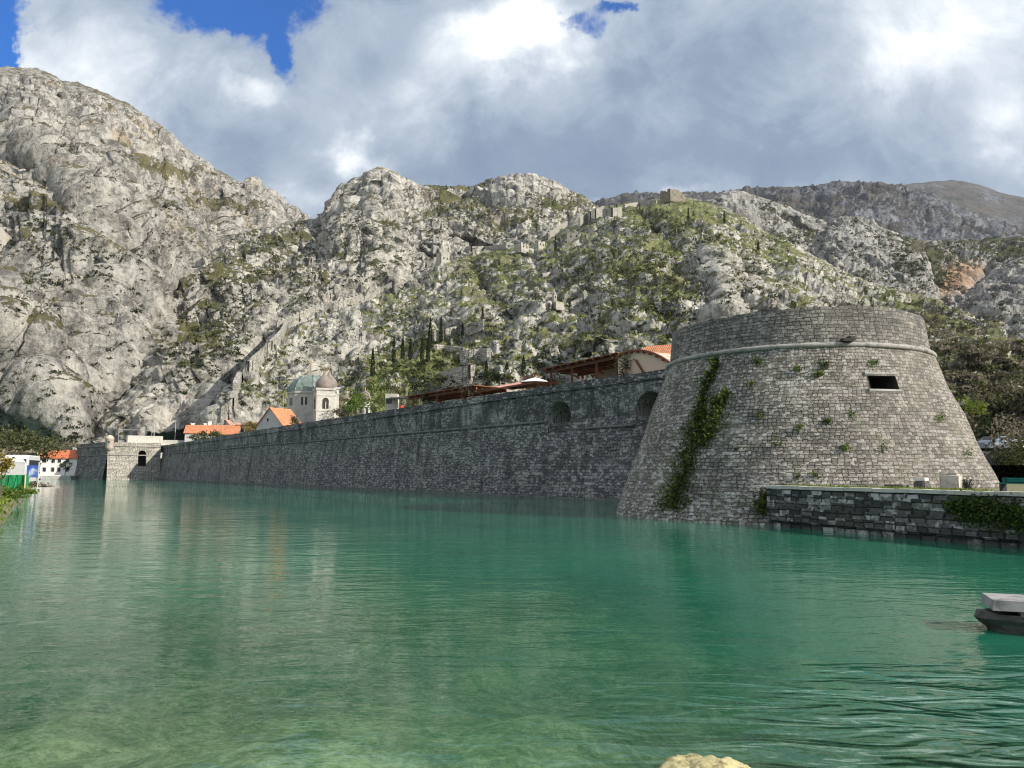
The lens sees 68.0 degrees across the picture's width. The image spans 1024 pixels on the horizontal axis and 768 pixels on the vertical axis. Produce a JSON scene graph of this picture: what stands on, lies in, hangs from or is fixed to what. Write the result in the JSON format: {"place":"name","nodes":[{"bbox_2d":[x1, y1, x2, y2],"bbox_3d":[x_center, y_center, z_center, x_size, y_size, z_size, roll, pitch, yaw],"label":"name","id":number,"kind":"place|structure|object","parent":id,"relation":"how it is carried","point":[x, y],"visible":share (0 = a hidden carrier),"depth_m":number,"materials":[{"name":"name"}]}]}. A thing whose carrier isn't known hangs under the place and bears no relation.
{"place":"outdoors","nodes":[
{"label":"outdoors","id":0,"kind":"place"},
{"bbox_2d":[0,481,33,523],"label":"river bank","id":1,"kind":"structure","parent":0,"point":[9,507],"depth_m":49.86,"materials":[{"name":"plant"}]},
{"bbox_2d":[0,448,15,498],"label":"bush","id":2,"kind":"object","parent":1,"relation":"on","point":[8,462],"visible":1,"depth_m":49.56,"materials":[{"name":"green plant"}]},
{"bbox_2d":[0,458,26,474],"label":"canopy","id":3,"kind":"object","parent":1,"relation":"on","point":[20,467],"visible":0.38,"depth_m":62.64,"materials":[{"name":"white fabric"}]},
{"bbox_2d":[0,474,28,491],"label":"fence","id":4,"kind":"object","parent":1,"relation":"on","point":[13,480],"visible":0.66,"depth_m":59.52,"materials":[{"name":"fabric"}]},
{"bbox_2d":[1,483,27,498],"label":"bush","id":5,"kind":"object","parent":1,"relation":"on","point":[6,491],"visible":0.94,"depth_m":51.12,"materials":[{"name":"green plant"}]},
{"bbox_2d":[0,445,38,457],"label":"spreading tree","id":6,"kind":"object","parent":1,"relation":"on","point":[18,452],"visible":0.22,"depth_m":118.76,"materials":[{"name":"green plant"}]},
{"bbox_2d":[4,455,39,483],"bbox_3d":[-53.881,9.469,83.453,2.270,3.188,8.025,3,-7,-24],"label":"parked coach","id":7,"kind":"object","parent":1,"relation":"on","point":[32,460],"visible":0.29,"depth_m":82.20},
{"bbox_2d":[13,482,39,494],"bbox_3d":[-38.021,8.183,59.424,2.027,1.008,2.226,6,-9,-42],"label":"bush","id":8,"kind":"object","parent":1,"relation":"on","point":[30,491],"visible":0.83,"depth_m":59.23,"materials":[{"name":"green plant"}]},
{"bbox_2d":[0,421,59,454],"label":"spreading tree","id":9,"kind":"object","parent":1,"relation":"on","point":[10,437],"visible":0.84,"depth_m":133.51,"materials":[{"name":"green plant"}]},
{"bbox_2d":[26,462,39,488],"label":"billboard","id":10,"kind":"object","parent":1,"relation":"on","point":[32,470],"visible":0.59,"depth_m":73.49,"materials":[{"name":"blue paint"}]},
{"bbox_2d":[0,425,70,457],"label":"spreading tree","id":11,"kind":"object","parent":1,"relation":"on","point":[50,445],"visible":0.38,"depth_m":138.38,"materials":[{"name":"green plant"}]},
{"bbox_2d":[12,433,67,470],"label":"spreading tree","id":12,"kind":"object","parent":1,"relation":"on","point":[47,457],"visible":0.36,"depth_m":142.23,"materials":[{"name":"green plant"}]},
{"bbox_2d":[0,66,312,455],"bbox_3d":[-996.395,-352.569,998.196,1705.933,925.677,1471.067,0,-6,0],"label":"mountain","id":13,"kind":"structure","parent":0,"point":[54,130],"depth_m":381.63,"materials":[{"name":"stone"}]},
{"bbox_2d":[0,167,284,451],"bbox_3d":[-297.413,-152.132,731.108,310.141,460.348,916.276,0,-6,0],"label":"scrub","id":14,"kind":"object","parent":13,"relation":"on","point":[68,291],"visible":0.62,"depth_m":324.33,"materials":[{"name":"green plant"}]},
{"bbox_2d":[286,357,339,422],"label":"church","id":15,"kind":"structure","parent":0,"point":[311,398],"depth_m":185.00,"materials":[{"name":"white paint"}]},
{"bbox_2d":[92,167,598,442],"bbox_3d":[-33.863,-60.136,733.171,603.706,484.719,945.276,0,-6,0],"label":"mountain","id":16,"kind":"structure","parent":0,"point":[139,407],"depth_m":496.01,"materials":[{"name":"stone"}]},
{"bbox_2d":[276,293,362,327],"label":"rampart","id":17,"kind":"object","parent":16,"relation":"on","point":[293,319],"visible":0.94,"depth_m":382.13,"materials":[{"name":"stone"}]},
{"bbox_2d":[144,185,572,394],"bbox_3d":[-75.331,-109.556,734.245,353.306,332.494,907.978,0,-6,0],"label":"scrub","id":18,"kind":"object","parent":16,"relation":"on","point":[172,353],"visible":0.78,"depth_m":399.86,"materials":[{"name":"green plant"}]},
{"bbox_2d":[363,278,401,302],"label":"rampart","id":19,"kind":"object","parent":16,"relation":"on","point":[377,292],"visible":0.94,"depth_m":423.92,"materials":[{"name":"stone"}]},
{"bbox_2d":[359,380,370,413],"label":"domed turret","id":20,"kind":"object","parent":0,"point":[365,410],"visible":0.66,"depth_m":183.59,"materials":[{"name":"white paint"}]},
{"bbox_2d":[0,479,1023,767],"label":"water","id":21,"kind":"structure","parent":0,"point":[894,621],"depth_m":18.40,"materials":[{"name":"liquid"}]},
{"bbox_2d":[41,475,76,478],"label":"quay","id":22,"kind":"structure","parent":21,"relation":"in","point":[58,477],"depth_m":204.15,"materials":[{"name":"concrete"}]},
{"bbox_2d":[40,448,77,475],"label":"house","id":23,"kind":"structure","parent":22,"relation":"on","point":[49,467],"depth_m":209.72,"materials":[{"name":"paint"}]},
{"bbox_2d":[58,459,72,475],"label":"leafy tree","id":24,"kind":"object","parent":22,"relation":"on","point":[63,464],"visible":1,"depth_m":204.67,"materials":[{"name":"green plant"}]},
{"bbox_2d":[74,435,184,479],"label":"bastion","id":25,"kind":"object","parent":21,"relation":"in","point":[134,458],"visible":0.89,"depth_m":199.01,"materials":[{"name":"stone"}]},
{"bbox_2d":[659,753,750,767],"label":"rock","id":26,"kind":"object","parent":21,"relation":"in","point":[692,760],"visible":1,"depth_m":6.57,"materials":[{"name":"stone"}]},
{"bbox_2d":[974,593,1023,634],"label":"boat","id":27,"kind":"object","parent":21,"relation":"in","point":[1003,613],"visible":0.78,"depth_m":12.18,"materials":[{"name":"grey"}]},
{"bbox_2d":[0,603,1023,767],"bbox_3d":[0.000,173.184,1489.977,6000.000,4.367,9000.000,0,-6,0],"label":"river bed","id":28,"kind":"object","parent":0,"point":[403,689],"visible":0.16,"depth_m":20.54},
{"bbox_2d":[0,0,1023,218],"label":"sky","id":29,"kind":"structure","parent":0,"point":[599,99],"materials":[{"name":"white"}]},
{"bbox_2d":[195,197,1023,450],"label":"hill","id":30,"kind":"structure","parent":0,"point":[818,282],"depth_m":287.36,"materials":[{"name":"stone"}]},
{"bbox_2d":[220,391,237,423],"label":"rampart","id":31,"kind":"object","parent":30,"relation":"on","point":[229,404],"visible":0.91,"depth_m":202.75,"materials":[{"name":"stone"}]},
{"bbox_2d":[232,370,241,391],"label":"rampart","id":32,"kind":"object","parent":30,"relation":"on","point":[237,381],"visible":0.71,"depth_m":214.94,"materials":[{"name":"stone"}]},
{"bbox_2d":[240,344,266,377],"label":"rampart","id":33,"kind":"object","parent":30,"relation":"on","point":[258,358],"visible":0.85,"depth_m":256.90,"materials":[{"name":"stone"}]},
{"bbox_2d":[267,322,286,355],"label":"rampart","id":34,"kind":"object","parent":30,"relation":"on","point":[277,337],"visible":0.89,"depth_m":270.62,"materials":[{"name":"stone"}]},
{"bbox_2d":[370,348,374,375],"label":"cypress tree","id":35,"kind":"object","parent":30,"relation":"on","point":[372,368],"visible":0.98,"depth_m":250.35,"materials":[{"name":"green plant"}]},
{"bbox_2d":[403,373,433,404],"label":"leafy tree","id":36,"kind":"object","parent":30,"relation":"on","point":[418,384],"visible":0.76,"depth_m":200.11,"materials":[{"name":"green plant"}]},
{"bbox_2d":[426,333,430,361],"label":"cypress tree","id":37,"kind":"object","parent":30,"relation":"on","point":[428,353],"visible":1,"depth_m":247.91,"materials":[{"name":"green plant"}]},
{"bbox_2d":[432,374,449,401],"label":"bush","id":38,"kind":"object","parent":30,"relation":"on","point":[438,380],"visible":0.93,"depth_m":191.03,"materials":[{"name":"green plant"}]},
{"bbox_2d":[436,252,449,265],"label":"watchtower","id":39,"kind":"structure","parent":30,"relation":"on","point":[441,257],"depth_m":492.53,"materials":[{"name":"stone"}]},
{"bbox_2d":[432,325,459,340],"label":"terrace wall","id":40,"kind":"structure","parent":30,"relation":"on","point":[454,331],"depth_m":288.42,"materials":[{"name":"stone"}]},
{"bbox_2d":[434,344,467,351],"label":"terrace wall","id":41,"kind":"structure","parent":30,"relation":"on","point":[445,347],"depth_m":268.10,"materials":[{"name":"stone"}]},
{"bbox_2d":[441,364,474,388],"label":"terrace wall","id":42,"kind":"structure","parent":30,"relation":"on","point":[458,373],"depth_m":211.56,"materials":[{"name":"stone"}]},
{"bbox_2d":[461,319,484,335],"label":"terrace wall","id":43,"kind":"structure","parent":30,"relation":"on","point":[473,329],"depth_m":281.40,"materials":[{"name":"stone"}]},
{"bbox_2d":[460,348,490,364],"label":"terrace wall","id":44,"kind":"structure","parent":30,"relation":"on","point":[482,354],"depth_m":248.41,"materials":[{"name":"stone"}]},
{"bbox_2d":[462,244,507,252],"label":"rampart","id":45,"kind":"object","parent":30,"relation":"on","point":[482,248],"visible":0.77,"depth_m":561.52,"materials":[{"name":"stone"}]},
{"bbox_2d":[476,370,504,385],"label":"bush","id":46,"kind":"object","parent":30,"relation":"on","point":[487,375],"visible":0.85,"depth_m":191.41,"materials":[{"name":"green plant"}]},
{"bbox_2d":[225,204,795,409],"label":"scrub","id":47,"kind":"object","parent":30,"relation":"on","point":[667,336],"visible":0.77,"depth_m":263.28,"materials":[{"name":"green plant"}]},
{"bbox_2d":[514,242,528,253],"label":"ruin","id":48,"kind":"object","parent":30,"relation":"on","point":[521,247],"visible":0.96,"depth_m":474.71,"materials":[{"name":"stone"}]},
{"bbox_2d":[533,240,544,249],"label":"ruin","id":49,"kind":"object","parent":30,"relation":"on","point":[538,244],"visible":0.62,"depth_m":504.28,"materials":[{"name":"stone"}]},
{"bbox_2d":[531,268,567,281],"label":"terrace wall","id":50,"kind":"structure","parent":30,"relation":"on","point":[555,272],"depth_m":356.87,"materials":[{"name":"stone"}]},
{"bbox_2d":[546,291,563,311],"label":"hillside chapel","id":51,"kind":"structure","parent":30,"relation":"on","point":[554,303],"depth_m":276.89,"materials":[{"name":"stone"}]},
{"bbox_2d":[548,221,567,239],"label":"rampart","id":52,"kind":"object","parent":30,"relation":"on","point":[557,229],"visible":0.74,"depth_m":589.21,"materials":[{"name":"stone"}]},
{"bbox_2d":[567,231,580,243],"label":"ruin","id":53,"kind":"object","parent":30,"relation":"on","point":[571,237],"visible":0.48,"depth_m":473.04,"materials":[{"name":"stone"}]},
{"bbox_2d":[570,293,601,306],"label":"terrace wall","id":54,"kind":"structure","parent":30,"relation":"on","point":[589,298],"depth_m":286.38,"materials":[{"name":"stone"}]},
{"bbox_2d":[578,205,603,228],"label":"rampart","id":55,"kind":"object","parent":30,"relation":"on","point":[586,218],"visible":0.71,"depth_m":544.43,"materials":[{"name":"stone"}]},
{"bbox_2d":[602,207,621,217],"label":"rampart","id":56,"kind":"object","parent":30,"relation":"on","point":[611,212],"visible":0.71,"depth_m":513.29,"materials":[{"name":"stone"}]},
{"bbox_2d":[623,200,656,207],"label":"rampart","id":57,"kind":"object","parent":30,"relation":"on","point":[642,203],"visible":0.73,"depth_m":617.16,"materials":[{"name":"stone"}]},
{"bbox_2d":[660,188,684,203],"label":"fortress","id":58,"kind":"structure","parent":30,"relation":"on","point":[672,195],"depth_m":583.57,"materials":[{"name":"grey stone"}]},
{"bbox_2d":[907,299,1023,450],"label":"scrub","id":59,"kind":"object","parent":30,"relation":"on","point":[1000,360],"visible":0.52,"depth_m":118.50,"materials":[{"name":"plant"}]},
{"bbox_2d":[591,179,1023,240],"bbox_3d":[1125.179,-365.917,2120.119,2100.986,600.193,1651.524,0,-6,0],"label":"mountain","id":60,"kind":"structure","parent":0,"point":[902,209],"depth_m":1717.14,"materials":[{"name":"stone"}]},
{"bbox_2d":[705,190,1023,304],"bbox_3d":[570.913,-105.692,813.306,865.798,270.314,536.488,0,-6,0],"label":"mountain","id":61,"kind":"structure","parent":0,"point":[741,203],"depth_m":838.93,"materials":[{"name":"stone"}]},
{"bbox_2d":[718,196,1023,332],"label":"scrub","id":62,"kind":"object","parent":61,"relation":"on","point":[922,263],"visible":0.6,"depth_m":643.91,"materials":[{"name":"green plant"}]},
{"bbox_2d":[806,224,940,298],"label":"mountain","id":63,"kind":"structure","parent":0,"point":[823,248],"depth_m":591.25,"materials":[{"name":"stone"}]},
{"bbox_2d":[913,481,929,487],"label":"stone plinth","id":64,"kind":"structure","parent":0,"point":[924,484],"depth_m":33.02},
{"bbox_2d":[866,479,1023,491],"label":"ground","id":65,"kind":"structure","parent":0,"point":[1016,487],"depth_m":36.26,"materials":[{"name":"stone"}]},
{"bbox_2d":[616,305,999,525],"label":"round tower","id":66,"kind":"structure","parent":65,"relation":"on","point":[900,398],"depth_m":38.31,"materials":[{"name":"stone"}]},
{"bbox_2d":[652,352,719,514],"bbox_3d":[9.300,2.471,39.687,3.814,8.500,2.756,0,-6,0],"label":"ivy","id":67,"kind":"object","parent":66,"relation":"attached to","point":[713,362],"visible":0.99,"depth_m":39.82,"materials":[{"name":"green plant"}]},
{"bbox_2d":[689,390,732,447],"bbox_3d":[10.272,1.885,39.531,2.065,3.111,1.979,0,-6,0],"label":"ivy","id":68,"kind":"object","parent":66,"relation":"attached to","point":[707,436],"visible":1,"depth_m":39.33,"materials":[{"name":"green plant"}]},
{"bbox_2d":[715,385,732,405],"bbox_3d":[11.012,0.607,39.521,0.974,1.101,0.846,0,-6,0],"label":"ivy","id":69,"kind":"object","parent":66,"relation":"attached to","point":[725,396],"visible":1,"depth_m":39.47,"materials":[{"name":"green plant"}]},
{"bbox_2d":[742,482,780,517],"bbox_3d":[11.949,5.461,35.714,2.280,1.678,1.124,-3,-7,27],"label":"ivy","id":70,"kind":"object","parent":66,"relation":"attached to","point":[762,500],"visible":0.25,"depth_m":35.87,"materials":[{"name":"green plant"}]},
{"bbox_2d":[958,394,989,416],"bbox_3d":[27.592,1.467,47.179,3.943,1.741,1.349,0,-6,0],"label":"shrub","id":71,"kind":"object","parent":66,"relation":"on","point":[982,406],"visible":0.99,"depth_m":46.97,"materials":[{"name":"green plant"}]},
{"bbox_2d":[788,484,991,491],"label":"grass","id":72,"kind":"structure","parent":65,"relation":"on","point":[918,487],"depth_m":30.32,"materials":[{"name":"plant"}]},
{"bbox_2d":[766,485,1023,548],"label":"quay wall","id":73,"kind":"structure","parent":65,"relation":"on","point":[910,513],"depth_m":29.65,"materials":[{"name":"stone"}]},
{"bbox_2d":[942,489,1023,538],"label":"ivy","id":74,"kind":"object","parent":73,"relation":"attached to","point":[985,510],"visible":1,"depth_m":25.89,"materials":[{"name":"green plant"}]},
{"bbox_2d":[939,473,962,488],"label":"stone block","id":75,"kind":"structure","parent":65,"relation":"on","point":[951,480],"depth_m":32.99,"materials":[{"name":"stone"}]},
{"bbox_2d":[962,478,978,488],"bbox_3d":[19.824,4.356,33.208,0.886,0.599,1.082,0,-6,0],"label":"dry bush","id":76,"kind":"object","parent":65,"relation":"on","point":[966,485],"visible":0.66,"depth_m":33.04,"materials":[{"name":"plant"}]},
{"bbox_2d":[971,381,1023,431],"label":"leafy tree","id":77,"kind":"object","parent":65,"relation":"on","point":[1007,397],"visible":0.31,"depth_m":83.92,"materials":[{"name":"green plant"}]},
{"bbox_2d":[973,409,1021,450],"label":"leafy tree","id":78,"kind":"object","parent":65,"relation":"on","point":[983,433],"visible":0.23,"depth_m":77.50,"materials":[{"name":"green plant"}]},
{"bbox_2d":[982,451,1012,478],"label":"retaining terrace","id":79,"kind":"structure","parent":65,"relation":"on","point":[988,456],"depth_m":72.14,"materials":[{"name":"stone"}]},
{"bbox_2d":[977,436,1010,449],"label":"parked car","id":80,"kind":"object","parent":79,"relation":"on","point":[982,442],"visible":0.38,"depth_m":72.83,"materials":[{"name":"grey paint"}]},
{"bbox_2d":[977,412,1023,477],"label":"leafy tree","id":81,"kind":"object","parent":65,"relation":"on","point":[1009,435],"visible":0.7,"depth_m":70.14,"materials":[{"name":"green plant"}]},
{"bbox_2d":[988,444,1023,480],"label":"bush","id":82,"kind":"object","parent":65,"relation":"on","point":[1003,463],"visible":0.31,"depth_m":59.61,"materials":[{"name":"green plant"}]},
{"bbox_2d":[996,477,1023,490],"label":"bench","id":83,"kind":"object","parent":65,"relation":"on","point":[1002,486],"visible":0.99,"depth_m":31.72,"materials":[{"name":"teal paint"}]},
{"bbox_2d":[997,431,1023,477],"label":"bush","id":84,"kind":"object","parent":65,"relation":"on","point":[1014,463],"visible":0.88,"depth_m":55.81,"materials":[{"name":"green plant"}]},
{"bbox_2d":[906,180,1023,227],"bbox_3d":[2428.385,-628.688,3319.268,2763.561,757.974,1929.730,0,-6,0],"label":"mountain","id":85,"kind":"structure","parent":0,"point":[980,200],"depth_m":3293.66,"materials":[{"name":"stone"}]},
{"bbox_2d":[950,257,1023,338],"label":"mountain","id":86,"kind":"structure","parent":0,"point":[982,297],"depth_m":507.74,"materials":[{"name":"stone"}]},
{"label":"ground","id":87,"kind":"structure","parent":0,"visible":0},
{"bbox_2d":[184,423,209,441],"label":"house","id":88,"kind":"structure","parent":87,"relation":"on","point":[191,429],"depth_m":190.22,"materials":[{"name":"tile"}]},
{"bbox_2d":[187,430,211,441],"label":"bush","id":89,"kind":"object","parent":87,"relation":"on","point":[202,434],"visible":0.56,"depth_m":180.52,"materials":[{"name":"green plant"}]},
{"bbox_2d":[205,421,241,437],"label":"house","id":90,"kind":"structure","parent":87,"relation":"on","point":[228,429],"depth_m":191.80,"materials":[{"name":"orange tile"}]},
{"bbox_2d":[243,421,255,431],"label":"leafy tree","id":91,"kind":"object","parent":87,"relation":"on","point":[252,424],"visible":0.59,"depth_m":185.46,"materials":[{"name":"green plant"}]},
{"bbox_2d":[254,407,300,429],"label":"house","id":92,"kind":"structure","parent":87,"relation":"on","point":[274,417],"depth_m":173.73,"materials":[{"name":"tile"}]},
{"bbox_2d":[327,405,349,418],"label":"bush","id":93,"kind":"object","parent":87,"relation":"on","point":[339,413],"visible":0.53,"depth_m":159.75,"materials":[{"name":"green plant"}]},
{"bbox_2d":[342,396,359,415],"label":"leafy tree","id":94,"kind":"object","parent":87,"relation":"on","point":[349,408],"visible":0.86,"depth_m":160.22,"materials":[{"name":"green plant"}]},
{"bbox_2d":[345,386,371,413],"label":"leafy tree","id":95,"kind":"object","parent":87,"relation":"on","point":[361,400],"visible":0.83,"depth_m":170.33,"materials":[{"name":"green plant"}]},
{"bbox_2d":[363,373,392,410],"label":"leafy tree","id":96,"kind":"object","parent":87,"relation":"on","point":[380,393],"visible":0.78,"depth_m":175.34,"materials":[{"name":"green plant"}]},
{"bbox_2d":[377,380,404,403],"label":"leafy tree","id":97,"kind":"object","parent":87,"relation":"on","point":[396,388],"visible":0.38,"depth_m":189.08,"materials":[{"name":"green plant"}]},
{"bbox_2d":[385,394,407,409],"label":"kiosk","id":98,"kind":"object","parent":87,"relation":"on","point":[391,401],"visible":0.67,"depth_m":125.41,"materials":[{"name":"white paint"}]},
{"bbox_2d":[157,369,666,500],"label":"curtain wall","id":99,"kind":"structure","parent":87,"relation":"on","point":[580,440],"depth_m":83.20,"materials":[{"name":"stone"}]},
{"bbox_2d":[404,385,506,406],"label":"pergola","id":100,"kind":"object","parent":99,"relation":"on","point":[450,394],"visible":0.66,"depth_m":92.51,"materials":[{"name":"wood"}]},
{"bbox_2d":[457,376,484,396],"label":"climbing plant","id":101,"kind":"object","parent":100,"relation":"hanging from","point":[471,387],"visible":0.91,"depth_m":86.59,"materials":[{"name":"green plant"}]},
{"bbox_2d":[473,382,524,393],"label":"canvas awning","id":102,"kind":"object","parent":99,"relation":"on","point":[491,388],"visible":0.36,"depth_m":84.01,"materials":[{"name":"fabric"}]},
{"bbox_2d":[499,381,558,392],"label":"timber awning","id":103,"kind":"object","parent":99,"relation":"on","point":[531,384],"visible":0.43,"depth_m":79.19,"materials":[{"name":"wood"}]},
{"bbox_2d":[520,377,545,387],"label":"white parasol","id":104,"kind":"object","parent":99,"relation":"on","point":[535,379],"visible":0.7,"depth_m":79.74,"materials":[{"name":"fabric"}]},
{"bbox_2d":[540,352,619,385],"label":"pergola","id":105,"kind":"object","parent":99,"relation":"on","point":[598,367],"visible":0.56,"depth_m":73.46,"materials":[{"name":"brown wood"}]},
{"bbox_2d":[607,341,637,375],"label":"climbing plant","id":106,"kind":"object","parent":99,"relation":"on","point":[625,367],"visible":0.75,"depth_m":66.56,"materials":[{"name":"green plant"}]},
{"bbox_2d":[616,349,670,375],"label":"canvas vault","id":107,"kind":"object","parent":99,"relation":"on","point":[644,360],"visible":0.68,"depth_m":65.31,"materials":[{"name":"fabric"}]},
{"bbox_2d":[642,344,670,353],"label":"house","id":108,"kind":"structure","parent":87,"relation":"on","point":[661,348],"depth_m":86.09,"materials":[{"name":"orange tile"}]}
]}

